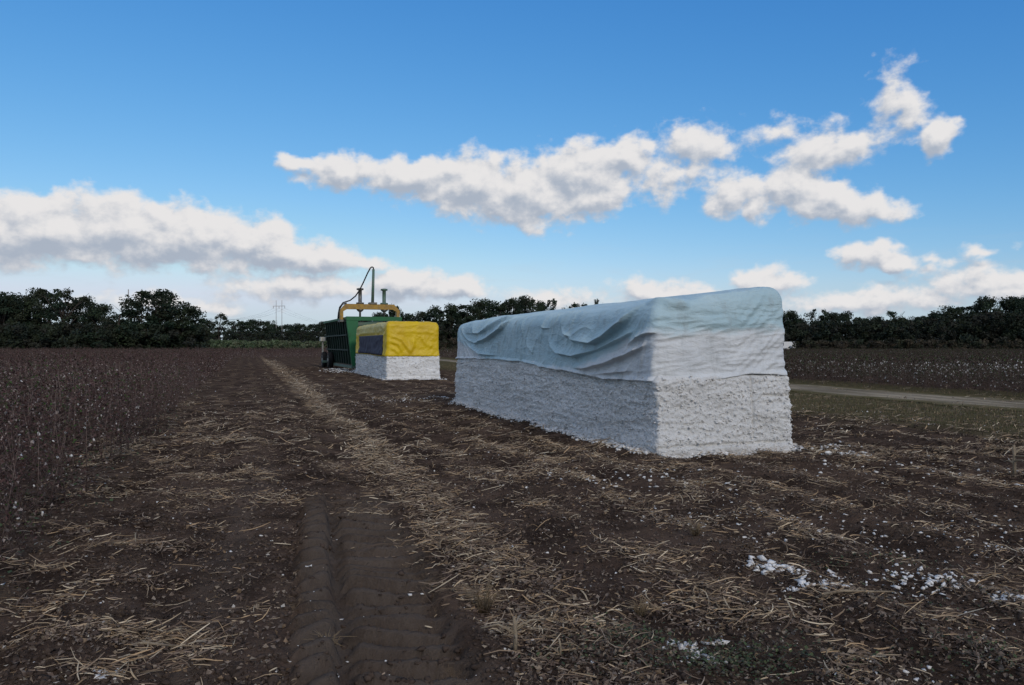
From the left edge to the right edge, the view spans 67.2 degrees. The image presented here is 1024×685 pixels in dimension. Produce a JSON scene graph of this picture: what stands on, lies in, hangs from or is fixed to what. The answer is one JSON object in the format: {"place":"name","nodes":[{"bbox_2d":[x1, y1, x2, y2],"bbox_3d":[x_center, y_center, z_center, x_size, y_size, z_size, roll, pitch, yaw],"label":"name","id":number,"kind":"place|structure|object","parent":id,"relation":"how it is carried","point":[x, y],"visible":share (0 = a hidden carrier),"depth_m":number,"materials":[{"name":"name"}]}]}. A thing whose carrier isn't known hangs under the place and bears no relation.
{"place":"outdoors","nodes":[
{"label":"outdoors","id":0,"kind":"place"},
{"bbox_2d":[320,267,401,367],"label":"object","id":1,"kind":"object","parent":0,"point":[341,331],"visible":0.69,"depth_m":53.02,"materials":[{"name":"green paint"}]},
{"bbox_2d":[0,351,1023,684],"bbox_3d":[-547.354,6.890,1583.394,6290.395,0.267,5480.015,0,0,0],"label":"ground","id":2,"kind":"structure","parent":0,"point":[394,631],"depth_m":7.10,"materials":[{"name":"soil"}]},
{"bbox_2d":[0,383,31,479],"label":"cotton plant","id":3,"kind":"object","parent":2,"relation":"on","point":[10,404],"visible":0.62,"depth_m":9.20,"materials":[{"name":"brown plant"}]},
{"bbox_2d":[0,399,32,485],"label":"cotton plant","id":4,"kind":"object","parent":2,"relation":"on","point":[7,427],"visible":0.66,"depth_m":8.49,"materials":[{"name":"brown plant"}]},
{"bbox_2d":[0,498,33,555],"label":"cotton plant","id":5,"kind":"object","parent":2,"relation":"on","point":[13,525],"visible":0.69,"depth_m":6.27,"materials":[{"name":"brown plant"}]},
{"bbox_2d":[0,370,34,470],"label":"cotton plant","id":6,"kind":"object","parent":2,"relation":"on","point":[5,412],"visible":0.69,"depth_m":8.91,"materials":[{"name":"brown plant"}]},
{"bbox_2d":[0,291,34,334],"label":"broadleaf tree","id":7,"kind":"object","parent":2,"relation":"on","point":[7,305],"visible":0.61,"depth_m":156.92,"materials":[{"name":"green plant"}]},
{"bbox_2d":[0,451,37,560],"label":"cotton plant","id":8,"kind":"object","parent":2,"relation":"on","point":[14,507],"visible":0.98,"depth_m":5.68,"materials":[{"name":"brown plant"}]},
{"bbox_2d":[1,386,40,478],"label":"cotton plant","id":9,"kind":"object","parent":2,"relation":"on","point":[19,400],"visible":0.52,"depth_m":9.28,"materials":[{"name":"brown plant"}]},
{"bbox_2d":[0,414,42,516],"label":"cotton plant","id":10,"kind":"object","parent":2,"relation":"on","point":[13,454],"visible":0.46,"depth_m":7.82,"materials":[{"name":"brown plant"}]},
{"bbox_2d":[0,370,43,469],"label":"cotton plant","id":11,"kind":"object","parent":2,"relation":"on","point":[17,383],"visible":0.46,"depth_m":10.74,"materials":[{"name":"brown plant"}]},
{"bbox_2d":[0,435,43,554],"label":"cotton plant","id":12,"kind":"object","parent":2,"relation":"on","point":[20,494],"visible":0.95,"depth_m":5.84,"materials":[{"name":"brown plant"}]},
{"bbox_2d":[0,396,47,471],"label":"cotton plant","id":13,"kind":"object","parent":2,"relation":"on","point":[22,421],"visible":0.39,"depth_m":10.20,"materials":[{"name":"brown plant"}]},
{"bbox_2d":[0,433,56,530],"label":"cotton plant","id":14,"kind":"object","parent":2,"relation":"on","point":[24,478],"visible":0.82,"depth_m":7.17,"materials":[{"name":"brown plant"}]},
{"bbox_2d":[5,374,52,451],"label":"cotton plant","id":15,"kind":"object","parent":2,"relation":"on","point":[30,401],"visible":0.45,"depth_m":11.87,"materials":[{"name":"brown plant"}]},
{"bbox_2d":[0,442,59,560],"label":"cotton plant","id":16,"kind":"object","parent":2,"relation":"on","point":[26,493],"visible":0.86,"depth_m":6.27,"materials":[{"name":"brown plant"}]},
{"bbox_2d":[0,417,63,523],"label":"cotton plant","id":17,"kind":"object","parent":2,"relation":"on","point":[28,481],"visible":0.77,"depth_m":7.38,"materials":[{"name":"brown plant"}]},
{"bbox_2d":[3,387,63,476],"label":"cotton plant","id":18,"kind":"object","parent":2,"relation":"on","point":[32,404],"visible":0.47,"depth_m":10.12,"materials":[{"name":"brown plant"}]},
{"bbox_2d":[0,418,67,521],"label":"cotton plant","id":19,"kind":"object","parent":2,"relation":"on","point":[38,445],"visible":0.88,"depth_m":7.36,"materials":[{"name":"brown plant"}]},
{"bbox_2d":[1,384,67,480],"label":"cotton plant","id":20,"kind":"object","parent":2,"relation":"on","point":[16,426],"visible":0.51,"depth_m":10.00,"materials":[{"name":"brown plant"}]},
{"bbox_2d":[2,381,67,471],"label":"cotton plant","id":21,"kind":"object","parent":2,"relation":"on","point":[32,416],"visible":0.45,"depth_m":10.75,"materials":[{"name":"brown plant"}]},
{"bbox_2d":[4,287,68,335],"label":"broadleaf tree","id":22,"kind":"object","parent":2,"relation":"on","point":[34,297],"visible":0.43,"depth_m":158.48,"materials":[{"name":"green plant"}]},
{"bbox_2d":[13,410,79,517],"bbox_3d":[-4.643,1.215,7.494,0.762,1.137,0.575,0,0,-34],"label":"cotton plant","id":23,"kind":"object","parent":2,"relation":"on","point":[41,465],"visible":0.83,"depth_m":7.54,"materials":[{"name":"brown plant"}]},
{"bbox_2d":[10,371,94,506],"bbox_3d":[-4.936,1.058,8.248,0.785,1.524,0.902,0,0,-20],"label":"cotton plant","id":24,"kind":"object","parent":2,"relation":"on","point":[55,411],"visible":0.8,"depth_m":8.26,"materials":[{"name":"brown plant"}]},
{"bbox_2d":[21,426,85,519],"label":"cotton plant","id":25,"kind":"object","parent":2,"relation":"on","point":[63,434],"visible":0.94,"depth_m":7.56,"materials":[{"name":"brown plant"}]},
{"bbox_2d":[10,387,97,502],"bbox_3d":[-5.117,1.182,8.631,0.821,1.341,0.790,5,-17,-25],"label":"cotton plant","id":26,"kind":"object","parent":2,"relation":"on","point":[77,406],"visible":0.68,"depth_m":8.69,"materials":[{"name":"brown plant"}]},
{"bbox_2d":[32,432,82,510],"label":"cotton plant","id":27,"kind":"object","parent":2,"relation":"on","point":[56,479],"visible":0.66,"depth_m":8.01,"materials":[{"name":"brown plant"}]},
{"bbox_2d":[20,393,95,504],"bbox_3d":[-4.922,1.166,8.251,1.025,1.266,0.459,0,0,15],"label":"cotton plant","id":28,"kind":"object","parent":2,"relation":"on","point":[67,428],"visible":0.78,"depth_m":8.26,"materials":[{"name":"brown plant"}]},
{"bbox_2d":[31,287,90,327],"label":"broadleaf tree","id":29,"kind":"object","parent":2,"relation":"on","point":[63,308],"visible":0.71,"depth_m":157.91,"materials":[{"name":"green plant"}]},
{"bbox_2d":[40,413,85,500],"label":"cotton plant","id":30,"kind":"object","parent":2,"relation":"on","point":[63,451],"visible":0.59,"depth_m":8.56,"materials":[{"name":"brown plant"}]},
{"bbox_2d":[11,370,121,493],"bbox_3d":[-5.116,1.059,8.843,1.199,1.470,0.585,0,-10,-5],"label":"cotton plant","id":31,"kind":"object","parent":2,"relation":"on","point":[84,385],"visible":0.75,"depth_m":8.85,"materials":[{"name":"brown plant"}]},
{"bbox_2d":[35,379,98,495],"bbox_3d":[-5.330,1.122,8.948,0.610,1.371,0.995,0,0,11],"label":"cotton plant","id":32,"kind":"object","parent":2,"relation":"on","point":[70,390],"visible":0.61,"depth_m":9.05,"materials":[{"name":"brown plant"}]},
{"bbox_2d":[46,365,88,446],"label":"cotton plant","id":33,"kind":"object","parent":2,"relation":"on","point":[57,370],"visible":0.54,"depth_m":12.48,"materials":[{"name":"brown plant"}]},
{"bbox_2d":[42,362,92,439],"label":"cotton plant","id":34,"kind":"object","parent":2,"relation":"on","point":[64,393],"visible":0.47,"depth_m":13.31,"materials":[{"name":"brown plant"}]},
{"bbox_2d":[40,356,103,433],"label":"cotton plant","id":35,"kind":"object","parent":2,"relation":"on","point":[80,384],"visible":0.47,"depth_m":14.61,"materials":[{"name":"brown plant"}]},
{"bbox_2d":[57,380,101,454],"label":"cotton plant","id":36,"kind":"object","parent":2,"relation":"on","point":[76,416],"visible":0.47,"depth_m":12.06,"materials":[{"name":"brown plant"}]},
{"bbox_2d":[61,351,106,432],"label":"cotton plant","id":37,"kind":"object","parent":2,"relation":"on","point":[77,377],"visible":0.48,"depth_m":14.33,"materials":[{"name":"brown plant"}]},
{"bbox_2d":[65,295,104,343],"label":"broadleaf tree","id":38,"kind":"object","parent":2,"relation":"on","point":[82,305],"visible":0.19,"depth_m":163.90,"materials":[{"name":"green plant"}]},
{"bbox_2d":[51,390,127,491],"bbox_3d":[-4.926,1.159,8.950,0.587,1.238,0.857,0,0,41],"label":"cotton plant","id":39,"kind":"object","parent":2,"relation":"on","point":[80,413],"visible":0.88,"depth_m":8.90,"materials":[{"name":"brown plant"}]},
{"bbox_2d":[0,409,179,629],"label":"edge weeds","id":40,"kind":"object","parent":2,"relation":"on","point":[19,553],"visible":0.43,"depth_m":8.59,"materials":[{"name":"green plant"}]},
{"bbox_2d":[54,369,133,461],"bbox_3d":[-6.315,1.103,11.566,0.982,1.452,0.964,-6,-2,-14],"label":"cotton plant","id":41,"kind":"object","parent":2,"relation":"on","point":[97,408],"visible":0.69,"depth_m":11.58,"materials":[{"name":"brown plant"}]},
{"bbox_2d":[75,303,118,330],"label":"broadleaf tree","id":42,"kind":"object","parent":2,"relation":"on","point":[98,310],"visible":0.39,"depth_m":158.57,"materials":[{"name":"green plant"}]},
{"bbox_2d":[77,373,128,462],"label":"cotton plant","id":43,"kind":"object","parent":2,"relation":"on","point":[97,414],"visible":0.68,"depth_m":11.31,"materials":[{"name":"brown plant"}]},
{"bbox_2d":[83,376,130,448],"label":"cotton plant","id":44,"kind":"object","parent":2,"relation":"on","point":[109,408],"visible":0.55,"depth_m":11.96,"materials":[{"name":"brown plant"}]},
{"bbox_2d":[79,382,136,463],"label":"cotton plant","id":45,"kind":"object","parent":2,"relation":"on","point":[107,393],"visible":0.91,"depth_m":11.19,"materials":[{"name":"brown plant"}]},
{"bbox_2d":[82,314,135,348],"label":"broadleaf tree","id":46,"kind":"object","parent":2,"relation":"on","point":[108,321],"visible":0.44,"depth_m":148.09,"materials":[{"name":"green plant"}]},
{"bbox_2d":[85,383,132,450],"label":"cotton plant","id":47,"kind":"object","parent":2,"relation":"on","point":[111,415],"visible":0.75,"depth_m":11.54,"materials":[{"name":"brown plant"}]},
{"bbox_2d":[85,373,138,445],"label":"cotton plant","id":48,"kind":"object","parent":2,"relation":"on","point":[122,409],"visible":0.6,"depth_m":12.20,"materials":[{"name":"brown plant"}]},
{"bbox_2d":[91,377,140,459],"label":"cotton plant","id":49,"kind":"object","parent":2,"relation":"on","point":[117,395],"visible":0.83,"depth_m":11.56,"materials":[{"name":"brown plant"}]},
{"bbox_2d":[98,366,141,449],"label":"cotton plant","id":50,"kind":"object","parent":2,"relation":"on","point":[122,404],"visible":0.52,"depth_m":12.37,"materials":[{"name":"brown plant"}]},
{"bbox_2d":[96,365,145,440],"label":"cotton plant","id":51,"kind":"object","parent":2,"relation":"on","point":[120,395],"visible":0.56,"depth_m":13.14,"materials":[{"name":"brown plant"}]},
{"bbox_2d":[107,299,147,327],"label":"broadleaf tree","id":52,"kind":"object","parent":2,"relation":"on","point":[130,318],"visible":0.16,"depth_m":157.81,"materials":[{"name":"green plant"}]},
{"bbox_2d":[108,382,148,447],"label":"cotton plant","id":53,"kind":"object","parent":2,"relation":"on","point":[127,414],"visible":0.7,"depth_m":12.11,"materials":[{"name":"brown plant"}]},
{"bbox_2d":[107,364,150,436],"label":"cotton plant","id":54,"kind":"object","parent":2,"relation":"on","point":[134,397],"visible":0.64,"depth_m":13.31,"materials":[{"name":"brown plant"}]},
{"bbox_2d":[120,374,149,442],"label":"cotton plant","id":55,"kind":"object","parent":2,"relation":"on","point":[135,382],"visible":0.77,"depth_m":12.99,"materials":[{"name":"brown plant"}]},
{"bbox_2d":[106,368,164,443],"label":"cotton plant","id":56,"kind":"object","parent":2,"relation":"on","point":[133,399],"visible":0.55,"depth_m":13.67,"materials":[{"name":"brown plant"}]},
{"bbox_2d":[126,640,182,646],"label":"fallen branch","id":57,"kind":"object","parent":2,"relation":"on","point":[152,643],"visible":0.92,"depth_m":4.56,"materials":[{"name":"brown wood"}]},
{"bbox_2d":[115,289,206,350],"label":"broadleaf tree","id":58,"kind":"object","parent":2,"relation":"on","point":[164,307],"visible":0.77,"depth_m":149.35,"materials":[{"name":"green plant"}]},
{"bbox_2d":[0,346,327,497],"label":"cotton field","id":59,"kind":"structure","parent":2,"relation":"on","point":[195,361],"depth_m":39.29,"materials":[{"name":"brown plant"}]},
{"bbox_2d":[159,304,207,347],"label":"broadleaf tree","id":60,"kind":"object","parent":2,"relation":"on","point":[193,312],"visible":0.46,"depth_m":153.59,"materials":[{"name":"green plant"}]},
{"bbox_2d":[208,312,233,339],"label":"broadleaf tree","id":61,"kind":"object","parent":2,"relation":"on","point":[218,334],"visible":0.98,"depth_m":299.76,"materials":[{"name":"green plant"}]},
{"bbox_2d":[233,321,255,338],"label":"broadleaf tree","id":62,"kind":"object","parent":2,"relation":"on","point":[246,325],"visible":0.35,"depth_m":388.90,"materials":[{"name":"green plant"}]},
{"bbox_2d":[246,319,272,339],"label":"broadleaf tree","id":63,"kind":"object","parent":2,"relation":"on","point":[256,324],"visible":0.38,"depth_m":398.19,"materials":[{"name":"green plant"}]},
{"bbox_2d":[208,339,326,350],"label":"tall weeds","id":64,"kind":"object","parent":2,"relation":"on","point":[241,344],"visible":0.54,"depth_m":208.65,"materials":[{"name":"green plant"}]},
{"bbox_2d":[285,323,307,335],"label":"broadleaf tree","id":65,"kind":"object","parent":2,"relation":"on","point":[297,328],"visible":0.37,"depth_m":418.58,"materials":[{"name":"green plant"}]},
{"bbox_2d":[303,627,356,646],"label":"dry tuft","id":66,"kind":"object","parent":2,"relation":"on","point":[334,640],"visible":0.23,"depth_m":4.49,"materials":[{"name":"brown plant"}]},
{"bbox_2d":[355,353,440,379],"bbox_3d":[-6.826,0.659,44.283,3.034,2.570,11.815,0,0,-19],"label":"cotton module","id":67,"kind":"object","parent":2,"relation":"on","point":[404,367],"visible":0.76,"depth_m":39.02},
{"bbox_2d":[356,321,438,356],"bbox_3d":[-6.855,-0.184,44.265,2.893,1.833,11.556,0,0,-19],"label":"yellow tarp","id":68,"kind":"object","parent":67,"relation":"on","point":[400,338],"visible":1,"depth_m":39.09,"materials":[{"name":"yellow plastic"}]},
{"bbox_2d":[409,311,435,321],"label":"broadleaf tree","id":69,"kind":"object","parent":2,"relation":"on","point":[422,316],"visible":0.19,"depth_m":208.86,"materials":[{"name":"green plant"}]},
{"bbox_2d":[424,305,447,334],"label":"broadleaf tree","id":70,"kind":"object","parent":2,"relation":"on","point":[431,314],"visible":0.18,"depth_m":203.98,"materials":[{"name":"green plant"}]},
{"bbox_2d":[435,302,465,344],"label":"broadleaf tree","id":71,"kind":"object","parent":2,"relation":"on","point":[450,309],"visible":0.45,"depth_m":199.17,"materials":[{"name":"green plant"}]},
{"bbox_2d":[446,304,484,336],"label":"broadleaf tree","id":72,"kind":"object","parent":2,"relation":"on","point":[467,317],"visible":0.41,"depth_m":198.15,"materials":[{"name":"green plant"}]},
{"bbox_2d":[450,574,508,614],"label":"dry tuft","id":73,"kind":"object","parent":2,"relation":"on","point":[485,607],"visible":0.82,"depth_m":5.11,"materials":[{"name":"brown plant"}]},
{"bbox_2d":[469,298,489,319],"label":"broadleaf tree","id":74,"kind":"object","parent":2,"relation":"on","point":[481,304],"visible":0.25,"depth_m":204.00,"materials":[{"name":"green plant"}]},
{"bbox_2d":[482,300,512,317],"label":"broadleaf tree","id":75,"kind":"object","parent":2,"relation":"on","point":[493,310],"visible":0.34,"depth_m":199.10,"materials":[{"name":"green plant"}]},
{"bbox_2d":[500,297,519,314],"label":"broadleaf tree","id":76,"kind":"object","parent":2,"relation":"on","point":[509,303],"visible":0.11,"depth_m":203.79,"materials":[{"name":"green plant"}]},
{"bbox_2d":[0,310,1023,350],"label":"undergrowth","id":77,"kind":"object","parent":2,"relation":"on","point":[967,328],"visible":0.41,"depth_m":176.59,"materials":[{"name":"green plant"}]},
{"bbox_2d":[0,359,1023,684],"bbox_3d":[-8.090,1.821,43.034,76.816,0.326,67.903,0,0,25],"label":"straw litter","id":78,"kind":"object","parent":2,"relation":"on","point":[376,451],"visible":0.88,"depth_m":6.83,"materials":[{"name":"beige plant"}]},
{"bbox_2d":[0,368,1023,682],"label":"cotton lint","id":79,"kind":"object","parent":2,"relation":"on","point":[646,452],"visible":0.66,"depth_m":7.11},
{"bbox_2d":[481,614,544,652],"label":"broken stalk","id":80,"kind":"object","parent":2,"relation":"on","point":[516,628],"visible":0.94,"depth_m":4.41,"materials":[{"name":"brown plant"}]},
{"bbox_2d":[511,295,541,314],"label":"broadleaf tree","id":81,"kind":"object","parent":2,"relation":"on","point":[523,306],"visible":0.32,"depth_m":198.75,"materials":[{"name":"green plant"}]},
{"bbox_2d":[534,300,554,310],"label":"broadleaf tree","id":82,"kind":"object","parent":2,"relation":"on","point":[542,304],"visible":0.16,"depth_m":204.38,"materials":[{"name":"green plant"}]},
{"bbox_2d":[540,638,580,658],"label":"broken stalk","id":83,"kind":"object","parent":2,"relation":"on","point":[560,648],"visible":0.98,"depth_m":4.34,"materials":[{"name":"brown plant"}]},
{"bbox_2d":[454,358,793,456],"bbox_3d":[1.455,0.666,18.010,2.704,2.385,12.373,0,0,-19],"label":"cotton module","id":84,"kind":"object","parent":2,"relation":"on","point":[684,416],"visible":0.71,"depth_m":12.60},
{"bbox_2d":[455,287,786,380],"bbox_3d":[1.405,-0.139,17.987,2.750,1.610,12.058,0,0,-19],"label":"teal tarp","id":85,"kind":"object","parent":84,"relation":"on","point":[730,333],"visible":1,"depth_m":12.68,"materials":[{"name":"teal plastic"}]},
{"bbox_2d":[624,595,658,617],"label":"dry tuft","id":86,"kind":"object","parent":2,"relation":"on","point":[641,612],"visible":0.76,"depth_m":5.03,"materials":[{"name":"brown plant"}]},
{"bbox_2d":[681,519,711,535],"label":"dry tuft","id":87,"kind":"object","parent":2,"relation":"on","point":[695,531],"visible":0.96,"depth_m":6.90,"materials":[{"name":"brown plant"}]},
{"bbox_2d":[439,347,1023,395],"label":"cotton field","id":88,"kind":"structure","parent":2,"relation":"on","point":[989,365],"depth_m":36.68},
{"bbox_2d":[439,337,1023,349],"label":"field edge brush","id":89,"kind":"object","parent":2,"relation":"on","point":[881,344],"visible":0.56,"depth_m":172.97,"materials":[{"name":"green plant"}]},
{"bbox_2d":[518,538,1023,684],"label":"weeds","id":90,"kind":"object","parent":2,"relation":"on","point":[731,660],"visible":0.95,"depth_m":4.31,"materials":[{"name":"green plant"}]},
{"bbox_2d":[782,309,801,341],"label":"broadleaf tree","id":91,"kind":"object","parent":2,"relation":"on","point":[793,316],"visible":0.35,"depth_m":191.08,"materials":[{"name":"green plant"}]},
{"bbox_2d":[804,308,828,322],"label":"broadleaf tree","id":92,"kind":"object","parent":2,"relation":"on","point":[813,315],"visible":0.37,"depth_m":197.64,"materials":[{"name":"green plant"}]},
{"bbox_2d":[810,311,844,337],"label":"broadleaf tree","id":93,"kind":"object","parent":2,"relation":"on","point":[835,316],"visible":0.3,"depth_m":193.79,"materials":[{"name":"green plant"}]},
{"bbox_2d":[839,311,853,336],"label":"broadleaf tree","id":94,"kind":"object","parent":2,"relation":"on","point":[846,315],"visible":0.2,"depth_m":198.83,"materials":[{"name":"green plant"}]},
{"bbox_2d":[820,587,894,595],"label":"fallen branch","id":95,"kind":"object","parent":2,"relation":"on","point":[847,590],"visible":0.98,"depth_m":5.24,"materials":[{"name":"brown wood"}]},
{"bbox_2d":[871,311,903,333],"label":"broadleaf tree","id":96,"kind":"object","parent":2,"relation":"on","point":[890,314],"visible":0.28,"depth_m":194.84,"materials":[{"name":"green plant"}]},
{"bbox_2d":[934,305,962,339],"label":"broadleaf tree","id":97,"kind":"object","parent":2,"relation":"on","point":[953,310],"visible":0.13,"depth_m":194.18,"materials":[{"name":"green plant"}]},
{"bbox_2d":[967,295,1003,325],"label":"broadleaf tree","id":98,"kind":"object","parent":2,"relation":"on","point":[985,304],"visible":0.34,"depth_m":191.42,"materials":[{"name":"green plant"}]},
{"bbox_2d":[993,295,1023,327],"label":"broadleaf tree","id":99,"kind":"object","parent":2,"relation":"on","point":[1012,304],"visible":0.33,"depth_m":193.27,"materials":[{"name":"green plant"}]},
{"bbox_2d":[1003,445,1023,475],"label":"broken stalk","id":100,"kind":"object","parent":2,"relation":"on","point":[1014,461],"visible":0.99,"depth_m":10.27,"materials":[{"name":"beige plant"}]},
{"bbox_2d":[0,0,1023,339],"label":"sky","id":101,"kind":"structure","parent":0,"point":[240,159],"materials":[{"name":"blue"}]},
{"bbox_2d":[439,359,1023,410],"bbox_3d":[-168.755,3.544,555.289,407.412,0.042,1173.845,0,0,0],"label":"dirt track","id":102,"kind":"structure","parent":0,"point":[987,403],"depth_m":25.84,"materials":[{"name":"brown soil"}]},
{"bbox_2d":[440,364,1023,440],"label":"dry grass","id":103,"kind":"structure","parent":0,"point":[931,413],"depth_m":20.30,"materials":[{"name":"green plant"}]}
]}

